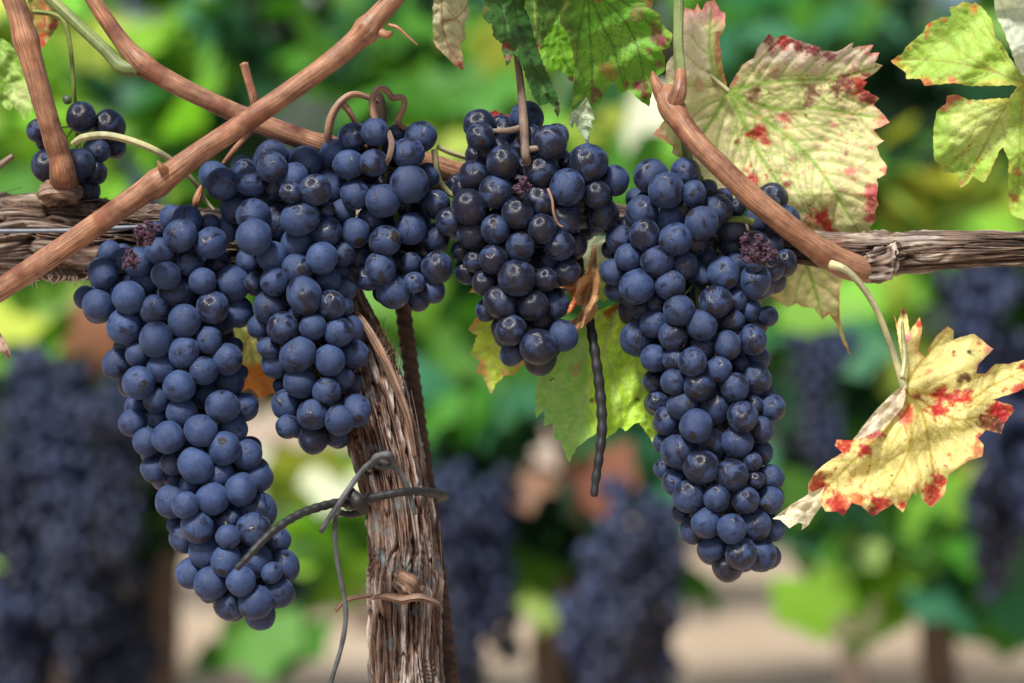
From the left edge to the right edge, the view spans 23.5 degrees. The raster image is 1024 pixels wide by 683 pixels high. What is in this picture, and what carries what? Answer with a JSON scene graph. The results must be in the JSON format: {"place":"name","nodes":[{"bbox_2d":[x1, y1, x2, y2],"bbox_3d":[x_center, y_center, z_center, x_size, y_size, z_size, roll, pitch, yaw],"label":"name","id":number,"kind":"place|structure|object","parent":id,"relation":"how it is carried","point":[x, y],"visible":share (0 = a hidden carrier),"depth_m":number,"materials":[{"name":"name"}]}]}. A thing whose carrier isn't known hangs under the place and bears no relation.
{"place":"outdoors","nodes":[
{"label":"outdoors","id":0,"kind":"place"},
{"bbox_2d":[0,343,91,541],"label":"background bunch","id":1,"kind":"object","parent":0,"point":[45,424],"visible":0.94,"depth_m":3.14,"materials":[{"name":"blue food"}]},
{"bbox_2d":[352,199,452,632],"bbox_3d":[-0.484,-0.013,8.094,1.329,2.055,1.424,0,0,0],"label":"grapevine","id":2,"kind":"object","parent":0,"point":[360,614],"depth_m":8.17,"materials":[{"name":"green plant"}]},
{"bbox_2d":[124,0,998,32],"label":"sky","id":3,"kind":"structure","parent":0,"point":[129,6],"materials":[{"name":"green plant"}]},
{"bbox_2d":[114,408,1023,682],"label":"ground","id":4,"kind":"structure","parent":0,"point":[744,638],"depth_m":7.55,"materials":[{"name":"soil"}]},
{"bbox_2d":[53,0,271,682],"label":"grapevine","id":5,"kind":"object","parent":4,"relation":"on","point":[57,667],"depth_m":5.78,"materials":[{"name":"green plant"}]},
{"bbox_2d":[0,0,371,682],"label":"background grapevine","id":6,"kind":"object","parent":4,"relation":"on","point":[214,44],"visible":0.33,"depth_m":3.28,"materials":[{"name":"green plant"}]},
{"bbox_2d":[0,522,6,682],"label":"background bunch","id":7,"kind":"object","parent":6,"relation":"attached to","point":[3,667],"visible":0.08,"depth_m":3.29,"materials":[{"name":"blue food"}]},
{"bbox_2d":[0,441,44,639],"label":"background bunch","id":8,"kind":"object","parent":6,"relation":"hanging from","point":[19,558],"visible":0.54,"depth_m":3.16,"materials":[{"name":"blue food"}]},
{"bbox_2d":[0,585,60,682],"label":"background bunch","id":9,"kind":"object","parent":6,"relation":"hanging from","point":[25,656],"visible":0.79,"depth_m":3.15,"materials":[{"name":"blue food"}]},
{"bbox_2d":[35,630,61,682],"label":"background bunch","id":10,"kind":"object","parent":6,"relation":"attached to","point":[53,676],"visible":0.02,"depth_m":3.35,"materials":[{"name":"blue food"}]},
{"bbox_2d":[37,468,111,682],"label":"background bunch","id":11,"kind":"object","parent":6,"relation":"attached to","point":[75,593],"visible":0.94,"depth_m":3.13,"materials":[{"name":"blue food"}]},
{"bbox_2d":[74,565,106,662],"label":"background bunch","id":12,"kind":"object","parent":6,"relation":"attached to","point":[79,658],"visible":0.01,"depth_m":3.42,"materials":[{"name":"food"}]},
{"bbox_2d":[56,363,144,589],"bbox_3d":[-0.495,0.172,3.098,0.116,0.295,0.160,0,0,24],"label":"background bunch","id":13,"kind":"object","parent":6,"relation":"attached to","point":[116,504],"visible":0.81,"depth_m":3.08,"materials":[{"name":"blue food"}]},
{"bbox_2d":[75,566,152,682],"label":"background bunch","id":14,"kind":"object","parent":6,"relation":"attached to","point":[106,661],"visible":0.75,"depth_m":3.38,"materials":[{"name":"food"}]},
{"bbox_2d":[102,554,158,600],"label":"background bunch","id":15,"kind":"object","parent":6,"relation":"attached to","point":[150,570],"visible":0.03,"depth_m":3.41,"materials":[{"name":"black"}]},
{"bbox_2d":[121,155,164,204],"bbox_3d":[-0.469,-0.115,3.066,0.068,0.240,0.105,0,-5,15],"label":"leaf","id":16,"kind":"object","parent":6,"relation":"attached to","point":[131,171],"visible":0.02,"depth_m":3.08,"materials":[{"name":"green plant"}]},
{"bbox_2d":[121,547,171,679],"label":"background bunch","id":17,"kind":"object","parent":6,"relation":"attached to","point":[137,602],"visible":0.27,"depth_m":3.49,"materials":[{"name":"food"}]},
{"bbox_2d":[271,505,318,611],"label":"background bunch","id":18,"kind":"object","parent":6,"relation":"attached to","point":[300,585],"visible":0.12,"depth_m":3.34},
{"bbox_2d":[395,303,459,682],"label":"metal stake","id":19,"kind":"object","parent":4,"relation":"on","point":[408,354],"visible":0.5,"depth_m":1.25,"materials":[{"name":"brown metal"}]},
{"bbox_2d":[0,225,588,243],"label":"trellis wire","id":20,"kind":"object","parent":19,"relation":"attached to","point":[122,227],"visible":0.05,"depth_m":1.22,"materials":[{"name":"grey metal"}]},
{"bbox_2d":[0,0,1023,682],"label":"grapevine","id":21,"kind":"object","parent":20,"relation":"attached to","point":[404,586],"visible":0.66,"depth_m":1.21,"materials":[{"name":"brown plant"}]},
{"bbox_2d":[0,39,32,120],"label":"vine leaf","id":22,"kind":"object","parent":21,"relation":"attached to","point":[14,91],"visible":0.91,"depth_m":1.25,"materials":[{"name":"green plant"}]},
{"bbox_2d":[27,0,59,47],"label":"vine leaf","id":23,"kind":"object","parent":21,"relation":"attached to","point":[46,27],"visible":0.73,"depth_m":1.25,"materials":[{"name":"plant"}]},
{"bbox_2d":[26,9,125,202],"bbox_3d":[-0.219,-0.118,1.234,0.050,0.097,0.031,0,0,0],"label":"grape bunch","id":24,"kind":"object","parent":21,"relation":"hanging from","point":[90,157],"visible":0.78,"depth_m":1.23,"materials":[{"name":"blue food"}]},
{"bbox_2d":[73,204,299,630],"bbox_3d":[-0.161,0.037,1.210,0.106,0.208,0.093,0,0,-21],"label":"grape bunch","id":25,"kind":"object","parent":21,"relation":"hanging from","point":[169,303],"visible":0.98,"depth_m":1.18,"materials":[{"name":"blue food"}]},
{"bbox_2d":[0,0,417,302],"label":"vine cane","id":26,"kind":"object","parent":21,"relation":"attached to","point":[160,180],"visible":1,"depth_m":1.17,"materials":[{"name":"brown plant"}]},
{"bbox_2d":[0,333,10,358],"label":"dry leaf","id":27,"kind":"object","parent":26,"relation":"attached to","point":[4,349],"visible":1,"depth_m":1.19,"materials":[{"name":"brown plant"}]},
{"bbox_2d":[233,325,274,398],"bbox_3d":[-0.132,0.007,1.258,0.029,0.044,0.010,0,0,5],"label":"vine leaf","id":28,"kind":"object","parent":21,"relation":"attached to","point":[258,382],"visible":0.37,"depth_m":1.26,"materials":[{"name":"orange plant"}]},
{"bbox_2d":[198,139,371,454],"bbox_3d":[-0.108,-0.022,1.202,0.082,0.154,0.078,0,0,-43],"label":"grape bunch","id":29,"kind":"object","parent":21,"relation":"hanging from","point":[295,256],"visible":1,"depth_m":1.18,"materials":[{"name":"food"}]},
{"bbox_2d":[319,451,416,682],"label":"grey tie","id":30,"kind":"object","parent":21,"relation":"attached to","point":[375,460],"visible":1,"depth_m":1.17,"materials":[{"name":"metal"}]},
{"bbox_2d":[319,117,452,311],"bbox_3d":[-0.061,-0.063,1.218,0.066,0.096,0.078,0,0,0],"label":"grape bunch","id":31,"kind":"object","parent":21,"relation":"hanging from","point":[395,238],"visible":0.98,"depth_m":1.19,"materials":[{"name":"blue food"}]},
{"bbox_2d":[432,0,468,69],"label":"vine leaf","id":32,"kind":"object","parent":21,"relation":"hanging from","point":[450,17],"visible":1,"depth_m":1.20,"materials":[{"name":"beige plant"}]},
{"bbox_2d":[468,288,523,392],"bbox_3d":[-0.007,-0.001,1.229,0.032,0.054,0.007,0,0,25],"label":"vine leaf","id":33,"kind":"object","parent":21,"relation":"attached to","point":[492,369],"visible":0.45,"depth_m":1.23,"materials":[{"name":"green plant"}]},
{"bbox_2d":[483,0,559,117],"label":"vine leaf","id":34,"kind":"object","parent":21,"relation":"attached to","point":[513,31],"visible":1,"depth_m":1.18,"materials":[{"name":"green plant"}]},
{"bbox_2d":[435,101,628,380],"bbox_3d":[0.010,-0.049,1.211,0.094,0.138,0.085,0,0,0],"label":"grape bunch","id":35,"kind":"object","parent":21,"relation":"hanging from","point":[517,251],"visible":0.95,"depth_m":1.18,"materials":[{"name":"blue food"}]},
{"bbox_2d":[467,110,516,146],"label":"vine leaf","id":36,"kind":"object","parent":35,"relation":"attached to","point":[495,113],"visible":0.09,"depth_m":1.22,"materials":[{"name":"red plant"}]},
{"bbox_2d":[558,246,601,329],"bbox_3d":[0.033,-0.026,1.197,0.023,0.042,0.020,0,0,-19],"label":"dry leaf","id":37,"kind":"object","parent":35,"relation":"attached to","point":[583,291],"visible":1,"depth_m":1.20,"materials":[{"name":"brown plant"}]},
{"bbox_2d":[524,0,567,50],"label":"vine leaf","id":38,"kind":"object","parent":21,"relation":"attached to","point":[542,14],"visible":0.99,"depth_m":1.18,"materials":[{"name":"green plant"}]},
{"bbox_2d":[540,14,574,81],"bbox_3d":[0.023,-0.145,1.213,0.019,0.035,0.008,0,0,0],"label":"vine leaf","id":39,"kind":"object","parent":21,"relation":"attached to","point":[556,52],"visible":0.69,"depth_m":1.21,"materials":[{"name":"green plant"}]},
{"bbox_2d":[575,257,607,496],"bbox_3d":[0.039,0.013,1.210,0.009,0.126,0.027,0,0,-23],"label":"black tie","id":40,"kind":"object","parent":21,"relation":"hanging from","point":[599,385],"visible":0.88,"depth_m":1.20,"materials":[{"name":"rubber"}]},
{"bbox_2d":[535,303,656,461],"bbox_3d":[0.042,0.020,1.224,0.061,0.080,0.024,0,0,0],"label":"vine leaf","id":41,"kind":"object","parent":21,"relation":"hanging from","point":[565,400],"visible":0.83,"depth_m":1.22,"materials":[{"name":"green plant"}]},
{"bbox_2d":[559,0,672,143],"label":"vine leaf","id":42,"kind":"object","parent":21,"relation":"attached to","point":[622,44],"visible":1,"depth_m":1.20,"materials":[{"name":"green plant"}]},
{"bbox_2d":[600,157,800,582],"bbox_3d":[0.095,0.014,1.214,0.093,0.208,0.089,0,0,21],"label":"grape bunch","id":43,"kind":"object","parent":21,"relation":"hanging from","point":[696,318],"visible":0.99,"depth_m":1.19,"materials":[{"name":"blue food"}]},
{"bbox_2d":[653,0,888,355],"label":"vine leaf","id":44,"kind":"object","parent":21,"relation":"attached to","point":[800,122],"visible":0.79,"depth_m":1.23,"materials":[{"name":"plant"}]},
{"bbox_2d":[773,260,1023,528],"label":"vine leaf","id":45,"kind":"object","parent":21,"relation":"hanging from","point":[934,416],"visible":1,"depth_m":1.19,"materials":[{"name":"yellow plant"}]},
{"bbox_2d":[891,1,1023,218],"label":"vine leaf","id":46,"kind":"object","parent":21,"relation":"attached to","point":[962,45],"visible":1,"depth_m":1.22,"materials":[{"name":"green plant"}]},
{"bbox_2d":[994,0,1023,75],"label":"vine leaf","id":47,"kind":"object","parent":21,"relation":"attached to","point":[1010,15],"visible":1,"depth_m":1.18,"materials":[{"name":"white plant"}]},
{"bbox_2d":[582,235,607,301],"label":"vine leaf","id":48,"kind":"object","parent":20,"relation":"attached to","point":[597,242],"visible":0.13,"depth_m":1.27,"materials":[{"name":"green plant"}]},
{"bbox_2d":[234,487,448,570],"bbox_3d":[-0.068,0.088,1.199,0.058,0.037,0.165,0,0,25],"label":"black tie","id":49,"kind":"object","parent":19,"relation":"attached to","point":[355,502],"visible":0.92,"depth_m":1.16,"materials":[{"name":"rubber"}]},
{"bbox_2d":[249,0,688,414],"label":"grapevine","id":50,"kind":"object","parent":4,"relation":"on","point":[476,7],"depth_m":5.81,"materials":[{"name":"green plant"}]},
{"bbox_2d":[316,0,807,682],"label":"background grapevine","id":51,"kind":"object","parent":4,"relation":"on","point":[484,432],"visible":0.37,"depth_m":3.26,"materials":[{"name":"green plant"}]},
{"bbox_2d":[434,459,495,682],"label":"background bunch","id":52,"kind":"object","parent":51,"relation":"attached to","point":[458,528],"visible":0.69,"depth_m":3.06,"materials":[{"name":"food"}]},
{"bbox_2d":[435,464,524,661],"bbox_3d":[-0.028,0.283,3.113,0.099,0.257,0.130,0,0,53],"label":"background bunch","id":53,"kind":"object","parent":51,"relation":"attached to","point":[494,593],"visible":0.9,"depth_m":3.10,"materials":[{"name":"blue food"}]},
{"bbox_2d":[460,567,500,682],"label":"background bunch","id":54,"kind":"object","parent":51,"relation":"attached to","point":[484,671],"visible":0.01,"depth_m":3.39,"materials":[{"name":"blue food"}]},
{"bbox_2d":[529,552,600,682],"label":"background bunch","id":55,"kind":"object","parent":51,"relation":"attached to","point":[573,677],"visible":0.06,"depth_m":3.51,"materials":[{"name":"blue food"}]},
{"bbox_2d":[553,476,660,682],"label":"background bunch","id":56,"kind":"object","parent":51,"relation":"hanging from","point":[623,633],"visible":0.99,"depth_m":3.07,"materials":[{"name":"food"}]},
{"bbox_2d":[620,587,683,682],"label":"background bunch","id":57,"kind":"object","parent":51,"relation":"attached to","point":[672,662],"visible":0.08,"depth_m":3.33,"materials":[{"name":"food"}]},
{"bbox_2d":[626,488,688,682],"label":"background bunch","id":58,"kind":"object","parent":51,"relation":"attached to","point":[666,538],"visible":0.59,"depth_m":3.12,"materials":[{"name":"blue food"}]},
{"bbox_2d":[559,170,780,617],"bbox_3d":[0.536,-0.011,8.301,1.312,2.050,1.238,0,0,0],"label":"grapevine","id":59,"kind":"object","parent":4,"relation":"on","point":[685,545],"depth_m":8.18,"materials":[{"name":"green plant"}]},
{"bbox_2d":[651,0,1008,682],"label":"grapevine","id":60,"kind":"object","parent":4,"relation":"on","point":[851,668],"depth_m":5.77,"materials":[{"name":"green plant"}]},
{"bbox_2d":[744,0,1023,682],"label":"background grapevine","id":61,"kind":"object","parent":4,"relation":"on","point":[884,573],"visible":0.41,"depth_m":3.27,"materials":[{"name":"green plant"}]},
{"bbox_2d":[781,325,861,475],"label":"background bunch","id":62,"kind":"object","parent":61,"relation":"attached to","point":[819,434],"visible":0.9,"depth_m":3.09,"materials":[{"name":"food"}]},
{"bbox_2d":[933,266,1022,490],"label":"background bunch","id":63,"kind":"object","parent":61,"relation":"attached to","point":[969,307],"visible":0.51,"depth_m":3.03,"materials":[{"name":"food"}]},
{"bbox_2d":[960,404,1023,603],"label":"background bunch","id":64,"kind":"object","parent":61,"relation":"attached to","point":[997,548],"visible":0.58,"depth_m":3.08,"materials":[{"name":"blue food"}]},
{"bbox_2d":[995,331,1023,535],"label":"background bunch","id":65,"kind":"object","parent":61,"relation":"attached to","point":[1008,489],"visible":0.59,"depth_m":3.04,"materials":[{"name":"blue food"}]}
]}

